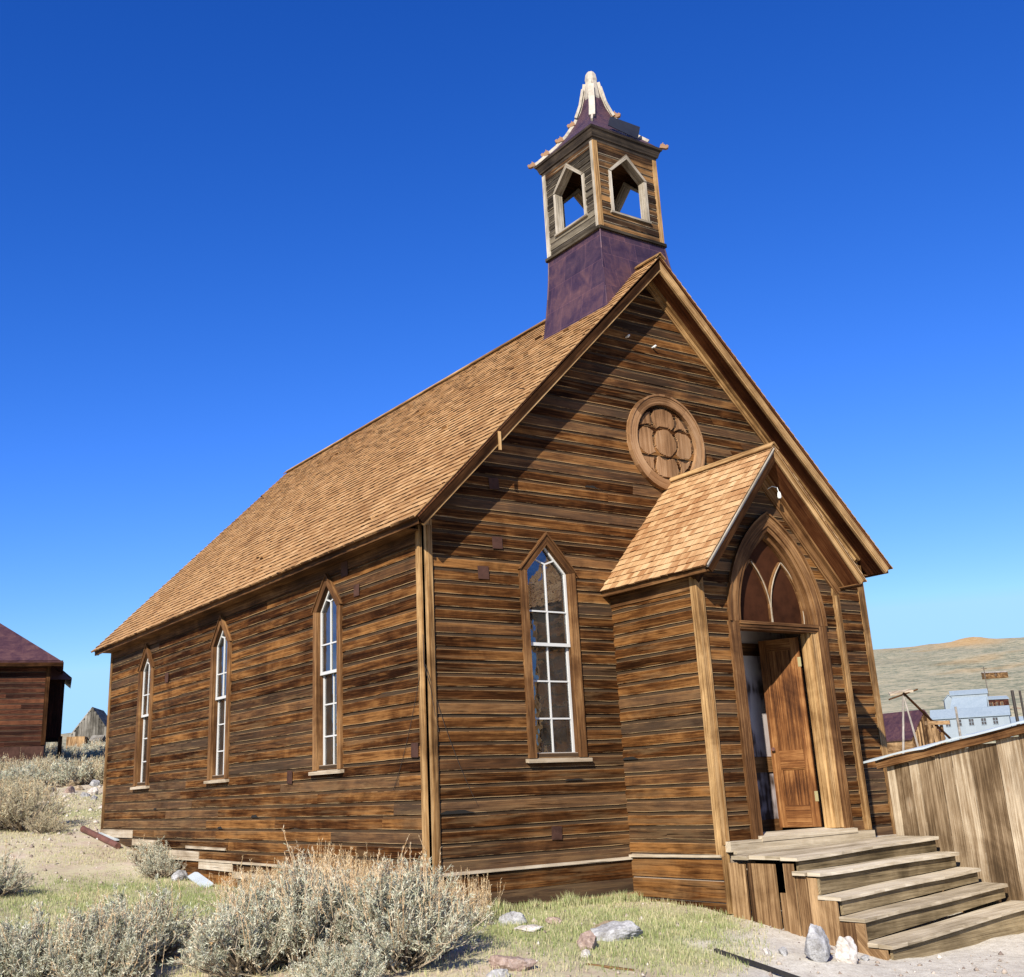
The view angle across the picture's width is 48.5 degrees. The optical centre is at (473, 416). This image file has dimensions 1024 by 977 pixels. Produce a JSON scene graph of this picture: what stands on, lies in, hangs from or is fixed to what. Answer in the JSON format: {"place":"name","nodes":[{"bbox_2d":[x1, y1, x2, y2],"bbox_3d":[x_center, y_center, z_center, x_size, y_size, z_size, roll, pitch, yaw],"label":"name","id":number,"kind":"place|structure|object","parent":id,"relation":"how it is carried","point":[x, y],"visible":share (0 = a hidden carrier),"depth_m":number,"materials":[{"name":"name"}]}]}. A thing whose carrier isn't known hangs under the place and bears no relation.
{"place":"outdoors","nodes":[
{"label":"outdoors","id":0,"kind":"place"},
{"bbox_2d":[0,868,779,976],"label":"grass","id":1,"kind":"structure","parent":0,"point":[708,926],"depth_m":11.97,"materials":[{"name":"green plant"}]},
{"bbox_2d":[0,793,782,976],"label":"dry grass","id":2,"kind":"structure","parent":0,"point":[212,902],"depth_m":12.02,"materials":[{"name":"beige plant"}]},
{"bbox_2d":[0,637,1023,976],"bbox_3d":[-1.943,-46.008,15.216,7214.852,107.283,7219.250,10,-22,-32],"label":"ground","id":3,"kind":"structure","parent":0,"point":[934,675],"depth_m":12.32,"materials":[{"name":"soil"}]},
{"bbox_2d":[0,753,24,771],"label":"sagebrush","id":4,"kind":"object","parent":3,"relation":"on","point":[2,763],"visible":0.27,"depth_m":34.15,"materials":[{"name":"beige plant"}]},
{"bbox_2d":[2,775,27,796],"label":"sagebrush","id":5,"kind":"object","parent":3,"relation":"on","point":[9,785],"visible":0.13,"depth_m":27.93,"materials":[{"name":"beige plant"}]},
{"bbox_2d":[0,915,29,933],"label":"sagebrush","id":6,"kind":"object","parent":3,"relation":"on","point":[6,924],"visible":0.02,"depth_m":10.90,"materials":[{"name":"beige plant"}]},
{"bbox_2d":[3,771,31,789],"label":"sagebrush","id":7,"kind":"object","parent":3,"relation":"on","point":[17,781],"visible":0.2,"depth_m":30.84,"materials":[{"name":"beige plant"}]},
{"bbox_2d":[0,843,37,896],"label":"sagebrush","id":8,"kind":"object","parent":3,"relation":"on","point":[13,883],"visible":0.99,"depth_m":16.24,"materials":[{"name":"beige plant"}]},
{"bbox_2d":[0,777,40,830],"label":"sagebrush","id":9,"kind":"object","parent":3,"relation":"on","point":[2,793],"visible":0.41,"depth_m":22.72,"materials":[{"name":"beige plant"}]},
{"bbox_2d":[3,755,41,771],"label":"sagebrush","id":10,"kind":"object","parent":3,"relation":"on","point":[20,762],"visible":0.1,"depth_m":34.41,"materials":[{"name":"beige plant"}]},
{"bbox_2d":[2,776,43,790],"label":"sagebrush","id":11,"kind":"object","parent":3,"relation":"on","point":[26,783],"visible":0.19,"depth_m":30.24,"materials":[{"name":"beige plant"}]},
{"bbox_2d":[0,760,51,786],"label":"sagebrush","id":12,"kind":"object","parent":3,"relation":"on","point":[15,771],"visible":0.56,"depth_m":31.39,"materials":[{"name":"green plant"}]},
{"bbox_2d":[2,756,49,781],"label":"sagebrush","id":13,"kind":"object","parent":3,"relation":"on","point":[28,768],"visible":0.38,"depth_m":31.81,"materials":[{"name":"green plant"}]},
{"bbox_2d":[0,773,55,805],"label":"sagebrush","id":14,"kind":"object","parent":3,"relation":"on","point":[32,791],"visible":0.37,"depth_m":26.13,"materials":[{"name":"beige plant"}]},
{"bbox_2d":[2,747,62,772],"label":"sagebrush","id":15,"kind":"object","parent":3,"relation":"on","point":[34,762],"visible":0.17,"depth_m":33.90,"materials":[{"name":"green plant"}]},
{"bbox_2d":[0,623,71,763],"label":"dark house","id":16,"kind":"structure","parent":3,"relation":"on","point":[35,679],"depth_m":36.39,"materials":[{"name":"brown wood"}]},
{"bbox_2d":[0,775,73,832],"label":"sagebrush","id":17,"kind":"object","parent":3,"relation":"on","point":[19,806],"visible":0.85,"depth_m":22.74,"materials":[{"name":"beige plant"}]},
{"bbox_2d":[22,811,73,833],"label":"sagebrush","id":18,"kind":"object","parent":3,"relation":"on","point":[52,826],"visible":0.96,"depth_m":22.13,"materials":[{"name":"beige plant"}]},
{"bbox_2d":[0,899,104,976],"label":"sagebrush","id":19,"kind":"object","parent":3,"relation":"on","point":[14,962],"visible":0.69,"depth_m":10.00,"materials":[{"name":"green plant"}]},
{"bbox_2d":[32,754,74,784],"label":"sagebrush","id":20,"kind":"object","parent":3,"relation":"on","point":[44,765],"visible":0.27,"depth_m":32.98,"materials":[{"name":"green plant"}]},
{"bbox_2d":[27,752,82,767],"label":"sagebrush","id":21,"kind":"object","parent":3,"relation":"on","point":[55,761],"visible":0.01,"depth_m":34.57,"materials":[{"name":"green plant"}]},
{"bbox_2d":[45,742,69,754],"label":"sagebrush","id":22,"kind":"object","parent":3,"relation":"on","point":[54,748],"visible":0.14,"depth_m":45.30,"materials":[{"name":"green plant"}]},
{"bbox_2d":[47,746,68,757],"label":"sagebrush","id":23,"kind":"object","parent":3,"relation":"on","point":[52,751],"visible":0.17,"depth_m":43.34,"materials":[{"name":"grey plant"}]},
{"bbox_2d":[45,752,77,760],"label":"sagebrush","id":24,"kind":"object","parent":3,"relation":"on","point":[65,756],"visible":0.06,"depth_m":39.90,"materials":[{"name":"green plant"}]},
{"bbox_2d":[40,753,93,787],"bbox_3d":[-11.453,10.044,32.180,1.815,0.983,1.691,-11,-14,7],"label":"sagebrush","id":25,"kind":"object","parent":3,"relation":"on","point":[68,774],"visible":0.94,"depth_m":31.85,"materials":[{"name":"beige plant"}]},
{"bbox_2d":[63,786,74,792],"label":"rock","id":26,"kind":"object","parent":3,"relation":"on","point":[70,789],"visible":0.76,"depth_m":29.96,"materials":[{"name":"brown stone"}]},
{"bbox_2d":[55,742,85,760],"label":"sagebrush","id":27,"kind":"object","parent":3,"relation":"on","point":[69,750],"visible":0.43,"depth_m":45.60,"materials":[{"name":"beige plant"}]},
{"bbox_2d":[66,779,76,786],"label":"rock","id":28,"kind":"object","parent":3,"relation":"on","point":[71,782],"visible":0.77,"depth_m":31.61,"materials":[{"name":"brown stone"}]},
{"bbox_2d":[53,752,90,782],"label":"sagebrush","id":29,"kind":"object","parent":3,"relation":"on","point":[61,762],"visible":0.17,"depth_m":33.95,"materials":[{"name":"beige plant"}]},
{"bbox_2d":[66,745,81,758],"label":"sagebrush","id":30,"kind":"object","parent":3,"relation":"on","point":[76,748],"visible":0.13,"depth_m":48.71,"materials":[{"name":"beige plant"}]},
{"bbox_2d":[75,785,83,789],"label":"rock","id":31,"kind":"object","parent":3,"relation":"on","point":[78,787],"visible":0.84,"depth_m":30.72,"materials":[{"name":"beige stone"}]},
{"bbox_2d":[80,792,89,796],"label":"rock","id":32,"kind":"object","parent":3,"relation":"on","point":[83,794],"visible":0.68,"depth_m":28.59,"materials":[{"name":"grey stone"}]},
{"bbox_2d":[66,707,106,752],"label":"shed","id":33,"kind":"structure","parent":3,"relation":"on","point":[92,725],"depth_m":74.94,"materials":[{"name":"grey wood"}]},
{"bbox_2d":[70,754,104,776],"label":"sagebrush","id":34,"kind":"object","parent":3,"relation":"on","point":[86,758],"visible":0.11,"depth_m":36.31,"materials":[{"name":"beige plant"}]},
{"bbox_2d":[75,739,100,751],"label":"sagebrush","id":35,"kind":"object","parent":3,"relation":"on","point":[89,743],"visible":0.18,"depth_m":53.92,"materials":[{"name":"beige plant"}]},
{"bbox_2d":[81,746,94,756],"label":"sagebrush","id":36,"kind":"object","parent":3,"relation":"on","point":[88,750],"visible":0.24,"depth_m":45.17,"materials":[{"name":"grey plant"}]},
{"bbox_2d":[74,749,103,761],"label":"sagebrush","id":37,"kind":"object","parent":3,"relation":"on","point":[97,752],"visible":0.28,"depth_m":41.78,"materials":[{"name":"grey plant"}]},
{"bbox_2d":[74,753,104,784],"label":"sagebrush","id":38,"kind":"object","parent":3,"relation":"on","point":[97,772],"visible":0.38,"depth_m":32.13,"materials":[{"name":"beige plant"}]},
{"bbox_2d":[79,755,103,778],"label":"sagebrush","id":39,"kind":"object","parent":3,"relation":"on","point":[94,762],"visible":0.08,"depth_m":34.73,"materials":[{"name":"beige plant"}]},
{"bbox_2d":[87,787,97,794],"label":"rock","id":40,"kind":"object","parent":3,"relation":"on","point":[92,791],"visible":0.77,"depth_m":29.37,"materials":[{"name":"grey stone"}]},
{"bbox_2d":[80,747,104,758],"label":"sagebrush","id":41,"kind":"object","parent":3,"relation":"on","point":[98,754],"visible":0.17,"depth_m":43.79,"materials":[{"name":"grey plant"}]},
{"bbox_2d":[20,885,166,976],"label":"sagebrush","id":42,"kind":"object","parent":3,"relation":"on","point":[119,956],"visible":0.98,"depth_m":10.00,"materials":[{"name":"beige plant"}]},
{"bbox_2d":[86,741,100,753],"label":"sagebrush","id":43,"kind":"object","parent":3,"relation":"on","point":[93,745],"visible":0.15,"depth_m":47.82,"materials":[{"name":"beige plant"}]},
{"bbox_2d":[90,779,99,786],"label":"rock","id":44,"kind":"object","parent":3,"relation":"on","point":[94,783],"visible":0.92,"depth_m":31.40,"materials":[{"name":"grey stone"}]},
{"bbox_2d":[91,744,105,755],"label":"sagebrush","id":45,"kind":"object","parent":3,"relation":"on","point":[100,746],"visible":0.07,"depth_m":44.93,"materials":[{"name":"grey plant"}]},
{"bbox_2d":[80,826,120,848],"bbox_3d":[-7.065,7.948,21.456,0.123,0.404,1.970,11,-23,-35],"label":"pipe","id":46,"kind":"object","parent":3,"relation":"on","point":[100,837],"visible":1,"depth_m":21.33,"materials":[{"name":"metal"}]},
{"bbox_2d":[74,874,213,963],"bbox_3d":[-3.350,4.956,11.151,1.524,0.867,1.474,-16,-24,30],"label":"sagebrush","id":47,"kind":"object","parent":3,"relation":"on","point":[174,933],"visible":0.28,"depth_m":11.07,"materials":[{"name":"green plant"}]},
{"bbox_2d":[133,949,154,976],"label":"rock","id":48,"kind":"object","parent":3,"relation":"on","point":[147,969],"visible":0.26,"depth_m":10.27,"materials":[{"name":"brown stone"}]},
{"bbox_2d":[124,835,168,865],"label":"sagebrush","id":49,"kind":"object","parent":3,"relation":"on","point":[141,852],"visible":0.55,"depth_m":18.94,"materials":[{"name":"beige plant"}]},
{"bbox_2d":[130,848,186,878],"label":"sagebrush","id":50,"kind":"object","parent":3,"relation":"on","point":[150,869],"visible":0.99,"depth_m":18.15,"materials":[{"name":"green plant"}]},
{"bbox_2d":[171,870,187,880],"bbox_3d":[-4.647,7.271,17.942,0.264,0.202,0.368,2,-20,-12],"label":"rock","id":51,"kind":"object","parent":3,"relation":"on","point":[181,874],"visible":0.77,"depth_m":17.84,"materials":[{"name":"grey stone"}]},
{"bbox_2d":[200,858,293,909],"bbox_3d":[-2.626,5.613,13.549,1.238,0.718,1.379,4,-23,-2],"label":"sagebrush","id":52,"kind":"object","parent":3,"relation":"on","point":[273,874],"visible":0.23,"depth_m":13.49,"materials":[{"name":"beige plant"}]},
{"bbox_2d":[160,877,340,976],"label":"sagebrush","id":53,"kind":"object","parent":3,"relation":"on","point":[224,930],"visible":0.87,"depth_m":9.94,"materials":[{"name":"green plant"}]},
{"bbox_2d":[194,826,391,971],"bbox_3d":[-1.704,4.470,10.544,1.763,1.299,1.621,4,-19,-19],"label":"sagebrush","id":54,"kind":"object","parent":3,"relation":"on","point":[295,888],"visible":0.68,"depth_m":10.22,"materials":[{"name":"beige plant"}]},
{"bbox_2d":[264,838,389,902],"bbox_3d":[-1.455,5.279,12.892,1.548,0.898,1.723,-4,-16,22],"label":"sagebrush","id":55,"kind":"object","parent":3,"relation":"on","point":[342,864],"visible":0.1,"depth_m":13.02,"materials":[{"name":"beige plant"}]},
{"bbox_2d":[282,930,388,976],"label":"sagebrush","id":56,"kind":"object","parent":3,"relation":"on","point":[337,962],"visible":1,"depth_m":9.29,"materials":[{"name":"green plant"}]},
{"bbox_2d":[288,834,494,973],"bbox_3d":[-0.615,4.391,10.247,1.785,1.152,1.643,9,-18,-32],"label":"sagebrush","id":57,"kind":"object","parent":3,"relation":"on","point":[413,933],"visible":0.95,"depth_m":9.99,"materials":[{"name":"beige plant"}]},
{"bbox_2d":[340,853,442,915],"bbox_3d":[-0.712,5.052,12.062,1.379,0.790,1.238,-9,-21,31],"label":"sagebrush","id":58,"kind":"object","parent":3,"relation":"on","point":[377,872],"visible":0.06,"depth_m":12.04,"materials":[{"name":"beige plant"}]},
{"bbox_2d":[420,866,503,925],"bbox_3d":[-0.267,4.972,11.724,1.068,0.640,0.959,-11,-25,27],"label":"sagebrush","id":59,"kind":"object","parent":3,"relation":"on","point":[484,899],"visible":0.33,"depth_m":11.72,"materials":[{"name":"beige plant"}]},
{"bbox_2d":[91,71,895,914],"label":"church","id":60,"kind":"structure","parent":3,"relation":"on","point":[567,593],"depth_m":14.77,"materials":[{"name":"brown wood"}]},
{"bbox_2d":[130,643,154,789],"bbox_3d":[-5.949,5.564,21.167,0.505,2.617,0.910,10,-22,-32],"label":"window","id":61,"kind":"structure","parent":60,"relation":"in","point":[146,668],"depth_m":21.18,"materials":[{"name":"brown wood"}]},
{"bbox_2d":[204,614,232,783],"bbox_3d":[-3.884,4.499,18.211,0.505,2.617,0.910,10,-22,-32],"label":"window","id":62,"kind":"structure","parent":60,"relation":"in","point":[220,684],"depth_m":18.22,"materials":[{"name":"brown wood"}]},
{"bbox_2d":[308,573,343,775],"bbox_3d":[-1.781,3.414,15.200,0.505,2.617,0.910,10,-22,-32],"label":"window","id":63,"kind":"structure","parent":60,"relation":"in","point":[327,716],"depth_m":15.21,"materials":[{"name":"brown wood"}]},
{"bbox_2d":[518,532,592,762],"bbox_3d":[0.859,2.890,14.303,0.964,2.827,0.505,10,-22,-32],"label":"window","id":64,"kind":"structure","parent":60,"relation":"in","point":[565,653],"depth_m":14.28,"materials":[{"name":"brown wood"}]},
{"bbox_2d":[626,394,704,490],"bbox_3d":[2.748,0.381,16.267,1.439,1.439,0.103,10,-22,-32],"label":"round window","id":65,"kind":"structure","parent":60,"relation":"in","point":[665,443],"depth_m":16.25,"materials":[{"name":"brown wood"}]},
{"bbox_2d":[724,620,875,854],"bbox_3d":[3.592,3.793,14.134,2.494,2.940,1.042,10,-22,-32],"label":"doorway","id":66,"kind":"structure","parent":60,"relation":"in","point":[777,754],"depth_m":14.26,"materials":[{"name":"brown wood"}]},
{"bbox_2d":[818,626,853,827],"bbox_3d":[4.513,3.876,14.248,0.160,2.460,0.060,10,-22,-32],"label":"door frame","id":67,"kind":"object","parent":60,"relation":"in","point":[822,630],"depth_m":14.21,"materials":[{"name":"brown wood"}]},
{"bbox_2d":[485,969,509,976],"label":"rock","id":68,"kind":"object","parent":3,"relation":"on","point":[496,972],"visible":1,"depth_m":9.56,"materials":[{"name":"grey stone"}]},
{"bbox_2d":[0,779,1017,976],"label":"pebbles","id":69,"kind":"object","parent":3,"relation":"on","point":[1004,971],"visible":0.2,"depth_m":16.10,"materials":[{"name":"grey stone"}]},
{"bbox_2d":[488,954,536,970],"bbox_3d":[0.342,4.780,9.885,0.430,0.176,0.207,-2,-18,-1],"label":"rock","id":70,"kind":"object","parent":3,"relation":"on","point":[512,963],"visible":0.81,"depth_m":9.84,"materials":[{"name":"stone"}]},
{"bbox_2d":[498,911,526,924],"bbox_3d":[0.394,5.155,11.617,0.297,0.169,0.125,-5,-25,-2],"label":"rock","id":71,"kind":"object","parent":3,"relation":"on","point":[511,915],"visible":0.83,"depth_m":11.58,"materials":[{"name":"grey stone"}]},
{"bbox_2d":[514,924,542,931],"bbox_3d":[0.545,5.091,11.284,0.303,0.064,0.178,-3,-13,-1],"label":"rock","id":72,"kind":"object","parent":3,"relation":"on","point":[531,927],"visible":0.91,"depth_m":11.25,"materials":[{"name":"grey stone"}]},
{"bbox_2d":[545,917,561,923],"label":"rock","id":73,"kind":"object","parent":3,"relation":"on","point":[554,918],"visible":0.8,"depth_m":11.65,"materials":[{"name":"stone"}]},
{"bbox_2d":[472,890,643,917],"bbox_3d":[0.997,5.531,12.971,2.544,0.250,0.399,10,-22,-32],"label":"grass fringe","id":74,"kind":"object","parent":3,"relation":"on","point":[573,900],"depth_m":13.02,"materials":[{"name":"plant"}]},
{"bbox_2d":[580,949,589,957],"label":"rock","id":75,"kind":"object","parent":3,"relation":"on","point":[584,953],"visible":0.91,"depth_m":10.37,"materials":[{"name":"beige stone"}]},
{"bbox_2d":[577,930,596,950],"bbox_3d":[1.062,4.946,10.636,0.196,0.236,0.164,0,-18,-8],"label":"rock","id":76,"kind":"object","parent":3,"relation":"on","point":[587,939],"visible":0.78,"depth_m":10.61,"materials":[{"name":"brown stone"}]},
{"bbox_2d":[593,920,614,927],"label":"rock","id":77,"kind":"object","parent":3,"relation":"on","point":[603,922],"visible":0.22,"depth_m":11.49,"materials":[{"name":"brown stone"}]},
{"bbox_2d":[586,963,634,970],"bbox_3d":[1.204,4.857,10.011,0.435,0.063,0.035,-10,-20,21],"label":"stick","id":78,"kind":"object","parent":3,"relation":"on","point":[611,967],"visible":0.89,"depth_m":10.00,"materials":[{"name":"brown wood"}]},
{"bbox_2d":[590,920,642,941],"bbox_3d":[1.398,5.058,11.068,0.538,0.234,0.268,-6,-15,-8],"label":"rock","id":79,"kind":"object","parent":3,"relation":"on","point":[613,930],"visible":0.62,"depth_m":11.02,"materials":[{"name":"grey stone"}]},
{"bbox_2d":[714,948,799,976],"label":"charred plank","id":80,"kind":"object","parent":3,"relation":"on","point":[766,967],"visible":1,"depth_m":10.21,"materials":[{"name":"brown wood"}]},
{"bbox_2d":[761,947,771,956],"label":"rock","id":81,"kind":"object","parent":3,"relation":"on","point":[766,952],"visible":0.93,"depth_m":10.65,"materials":[{"name":"beige stone"}]},
{"bbox_2d":[778,946,787,955],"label":"rock","id":82,"kind":"object","parent":3,"relation":"on","point":[783,950],"visible":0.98,"depth_m":10.68,"materials":[{"name":"grey stone"}]},
{"bbox_2d":[804,924,830,961],"bbox_3d":[3.177,4.920,10.552,0.240,0.382,0.268,-19,-28,29],"label":"rock","id":83,"kind":"object","parent":3,"relation":"on","point":[817,947],"visible":0.94,"depth_m":10.46,"materials":[{"name":"grey stone"}]},
{"bbox_2d":[835,936,857,963],"bbox_3d":[3.476,4.992,10.571,0.244,0.289,0.183,24,-31,-53],"label":"rock","id":84,"kind":"object","parent":3,"relation":"on","point":[846,949],"visible":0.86,"depth_m":10.53,"materials":[{"name":"beige stone"}]},
{"bbox_2d":[860,954,868,960],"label":"rock","id":85,"kind":"object","parent":3,"relation":"on","point":[865,957],"visible":1,"depth_m":10.72,"materials":[{"name":"white stone"}]},
{"bbox_2d":[728,835,1023,960],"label":"entrance steps","id":86,"kind":"structure","parent":3,"relation":"on","point":[875,872],"depth_m":12.02,"materials":[{"name":"brown wood"}]},
{"bbox_2d":[883,709,945,756],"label":"barn","id":87,"kind":"structure","parent":3,"relation":"on","point":[893,728],"depth_m":79.48,"materials":[{"name":"brown wood"}]},
{"bbox_2d":[888,689,951,753],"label":"derrick","id":88,"kind":"object","parent":3,"relation":"on","point":[904,693],"visible":0.71,"depth_m":69.78,"materials":[{"name":"brown wood"}]},
{"bbox_2d":[863,720,1023,902],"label":"board fence","id":89,"kind":"object","parent":3,"relation":"on","point":[963,800],"visible":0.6,"depth_m":13.42,"materials":[{"name":"brown wood"}]},
{"bbox_2d":[942,695,951,708],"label":"mill building","id":90,"kind":"structure","parent":3,"relation":"on","point":[947,701],"depth_m":284.87,"materials":[{"name":"metal"}]},
{"bbox_2d":[954,707,961,738],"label":"utility post","id":91,"kind":"object","parent":3,"relation":"on","point":[957,720],"visible":0.66,"depth_m":119.46,"materials":[{"name":"grey wood"}]},
{"bbox_2d":[949,689,988,708],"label":"mill building","id":92,"kind":"structure","parent":3,"relation":"on","point":[969,698],"depth_m":282.52,"materials":[{"name":"metal"}]},
{"bbox_2d":[930,705,1012,741],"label":"mill building","id":93,"kind":"structure","parent":3,"relation":"on","point":[974,719],"depth_m":256.58,"materials":[{"name":"metal"}]},
{"bbox_2d":[968,718,974,725],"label":"window","id":94,"kind":"structure","parent":93,"relation":"in","point":[971,721],"depth_m":256.17,"materials":[{"name":"glass"}]},
{"bbox_2d":[980,718,986,724],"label":"window","id":95,"kind":"structure","parent":93,"relation":"in","point":[983,720],"depth_m":255.11,"materials":[{"name":"glass"}]},
{"bbox_2d":[992,717,998,723],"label":"window","id":96,"kind":"structure","parent":93,"relation":"in","point":[995,720],"depth_m":254.12,"materials":[{"name":"glass"}]},
{"bbox_2d":[981,667,988,695],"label":"utility pole","id":97,"kind":"object","parent":3,"relation":"on","point":[983,668],"visible":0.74,"depth_m":326.65,"materials":[{"name":"grey wood"}]},
{"bbox_2d":[981,671,1008,678],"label":"shack","id":98,"kind":"structure","parent":3,"relation":"on","point":[996,674],"depth_m":399.05,"materials":[{"name":"brown wood"}]},
{"bbox_2d":[988,695,1008,705],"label":"ore shed","id":99,"kind":"structure","parent":3,"relation":"on","point":[998,700],"depth_m":284.54,"materials":[{"name":"metal"}]},
{"bbox_2d":[1010,690,1018,735],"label":"metal post","id":100,"kind":"object","parent":3,"relation":"on","point":[1014,706],"visible":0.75,"depth_m":119.36,"materials":[{"name":"grey metal"}]},
{"bbox_2d":[1010,716,1023,725],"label":"mill building","id":101,"kind":"structure","parent":3,"relation":"on","point":[1013,719],"depth_m":262.88,"materials":[{"name":"metal"}]},
{"bbox_2d":[1019,690,1023,717],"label":"metal post","id":102,"kind":"object","parent":3,"relation":"on","point":[1021,701],"visible":0.9,"depth_m":119.49,"materials":[{"name":"grey metal"}]},
{"bbox_2d":[0,0,1023,733],"label":"sky","id":103,"kind":"structure","parent":0,"point":[237,237],"materials":[{"name":"blue"}]}
]}

